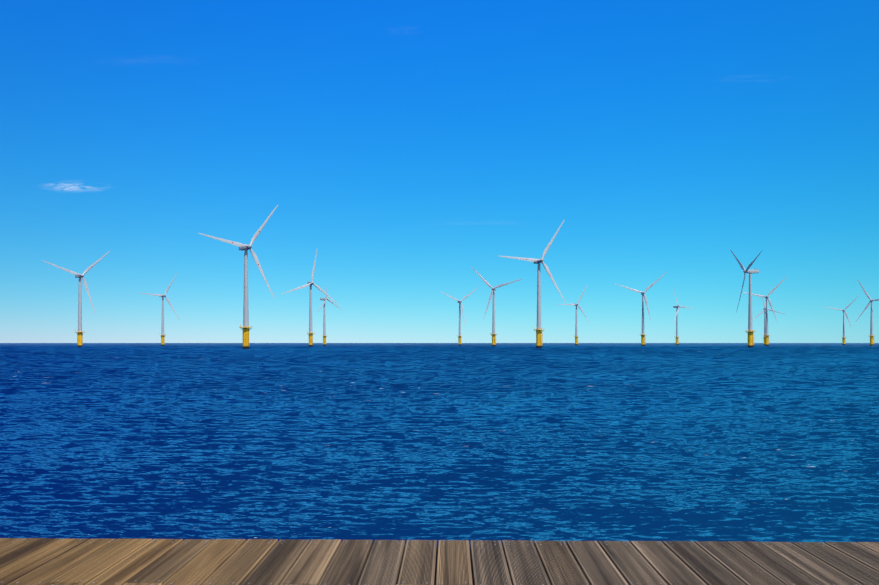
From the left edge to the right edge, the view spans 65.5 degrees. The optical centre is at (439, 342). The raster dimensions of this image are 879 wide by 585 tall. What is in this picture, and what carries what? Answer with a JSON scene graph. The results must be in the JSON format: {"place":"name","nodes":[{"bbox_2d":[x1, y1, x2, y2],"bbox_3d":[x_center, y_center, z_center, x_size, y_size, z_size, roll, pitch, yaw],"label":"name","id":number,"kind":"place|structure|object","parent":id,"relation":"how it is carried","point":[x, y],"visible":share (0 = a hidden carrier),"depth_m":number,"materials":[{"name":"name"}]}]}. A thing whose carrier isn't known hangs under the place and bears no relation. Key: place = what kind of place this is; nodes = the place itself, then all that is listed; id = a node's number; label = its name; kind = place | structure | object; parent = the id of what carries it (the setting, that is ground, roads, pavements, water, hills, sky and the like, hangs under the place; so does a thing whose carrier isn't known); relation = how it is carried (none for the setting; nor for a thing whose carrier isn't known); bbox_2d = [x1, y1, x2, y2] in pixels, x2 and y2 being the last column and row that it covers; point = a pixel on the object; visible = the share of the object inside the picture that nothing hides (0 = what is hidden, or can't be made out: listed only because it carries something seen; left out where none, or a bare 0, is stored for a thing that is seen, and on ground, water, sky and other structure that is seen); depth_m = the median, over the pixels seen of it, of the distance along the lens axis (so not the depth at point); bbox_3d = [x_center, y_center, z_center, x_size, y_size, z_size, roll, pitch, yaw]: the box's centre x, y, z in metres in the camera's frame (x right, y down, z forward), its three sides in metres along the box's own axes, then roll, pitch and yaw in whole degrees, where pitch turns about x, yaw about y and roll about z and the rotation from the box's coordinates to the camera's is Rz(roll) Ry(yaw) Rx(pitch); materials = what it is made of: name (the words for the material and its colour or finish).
{"place":"outdoors","nodes":[
{"label":"outdoors","id":0,"kind":"place"},
{"bbox_2d":[45,29,783,225],"bbox_3d":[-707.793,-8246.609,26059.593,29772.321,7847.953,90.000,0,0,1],"label":"cloud","id":1,"kind":"structure","parent":0,"point":[67,188],"depth_m":26268.28,"materials":[{"name":"white"}]},
{"bbox_2d":[0,343,878,547],"bbox_3d":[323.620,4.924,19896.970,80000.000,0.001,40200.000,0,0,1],"label":"sea water","id":2,"kind":"structure","parent":0,"point":[726,442],"depth_m":34.13,"materials":[{"name":"blue liquid"}]},
{"bbox_2d":[42,251,109,346],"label":"wind turbine","id":3,"kind":"object","parent":2,"relation":"in","point":[79,331],"visible":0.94,"depth_m":767.17,"materials":[{"name":"paint"}]},
{"bbox_2d":[141,272,178,345],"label":"wind turbine","id":4,"kind":"object","parent":2,"relation":"in","point":[162,328],"visible":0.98,"depth_m":1088.25,"materials":[{"name":"paint"}]},
{"bbox_2d":[199,205,277,348],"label":"wind turbine","id":5,"kind":"object","parent":2,"relation":"in","point":[245,329],"visible":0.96,"depth_m":536.84,"materials":[{"name":"paint"}]},
{"bbox_2d":[282,250,339,346],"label":"wind turbine","id":6,"kind":"object","parent":2,"relation":"in","point":[310,333],"visible":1,"depth_m":863.43,"materials":[{"name":"paint"}]},
{"bbox_2d":[318,274,342,345],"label":"wind turbine","id":7,"kind":"object","parent":2,"relation":"in","point":[324,335],"visible":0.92,"depth_m":1174.30,"materials":[{"name":"paint"}]},
{"bbox_2d":[440,287,478,345],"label":"wind turbine","id":8,"kind":"object","parent":2,"relation":"in","point":[459,336],"visible":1,"depth_m":1248.21,"materials":[{"name":"paint"}]},
{"bbox_2d":[471,267,521,345],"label":"wind turbine","id":9,"kind":"object","parent":2,"relation":"in","point":[493,335],"visible":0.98,"depth_m":950.84,"materials":[{"name":"paint"}]},
{"bbox_2d":[500,221,565,347],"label":"wind turbine","id":10,"kind":"object","parent":2,"relation":"in","point":[539,337],"visible":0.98,"depth_m":626.32,"materials":[{"name":"paint"}]},
{"bbox_2d":[558,284,588,344],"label":"wind turbine","id":11,"kind":"object","parent":2,"relation":"in","point":[576,333],"visible":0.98,"depth_m":1338.20,"materials":[{"name":"paint"}]},
{"bbox_2d":[617,272,666,345],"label":"wind turbine","id":12,"kind":"object","parent":2,"relation":"in","point":[643,339],"visible":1,"depth_m":1031.66,"materials":[{"name":"paint"}]},
{"bbox_2d":[673,290,694,344],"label":"wind turbine","id":13,"kind":"object","parent":2,"relation":"in","point":[677,310],"visible":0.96,"depth_m":1428.00,"materials":[{"name":"paint"}]},
{"bbox_2d":[730,250,761,347],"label":"wind turbine","id":14,"kind":"object","parent":2,"relation":"in","point":[750,331],"visible":0.98,"depth_m":719.34,"materials":[{"name":"paint"}]},
{"bbox_2d":[739,276,786,345],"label":"wind turbine","id":15,"kind":"object","parent":2,"relation":"in","point":[766,335],"visible":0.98,"depth_m":1122.79,"materials":[{"name":"paint"}]},
{"bbox_2d":[752,291,786,344],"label":"wind turbine","id":16,"kind":"object","parent":2,"relation":"in","point":[764,309],"visible":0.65,"depth_m":1521.33,"materials":[{"name":"paint"}]},
{"bbox_2d":[826,297,857,344],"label":"wind turbine","id":17,"kind":"object","parent":2,"relation":"in","point":[843,340],"visible":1,"depth_m":1591.20,"materials":[{"name":"paint"}]},
{"bbox_2d":[856,279,878,345],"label":"wind turbine","id":18,"kind":"object","parent":2,"relation":"in","point":[871,335],"visible":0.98,"depth_m":1213.81,"materials":[{"name":"paint"}]},
{"bbox_2d":[0,538,878,584],"bbox_3d":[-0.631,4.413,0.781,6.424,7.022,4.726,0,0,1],"label":"deck boards","id":19,"kind":"object","parent":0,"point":[50,561],"visible":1,"depth_m":2.81,"materials":[{"name":"brown wood"}]},
{"bbox_2d":[0,0,878,342],"label":"sky","id":20,"kind":"structure","parent":0,"point":[378,154],"materials":[{"name":"blue"}]}
]}

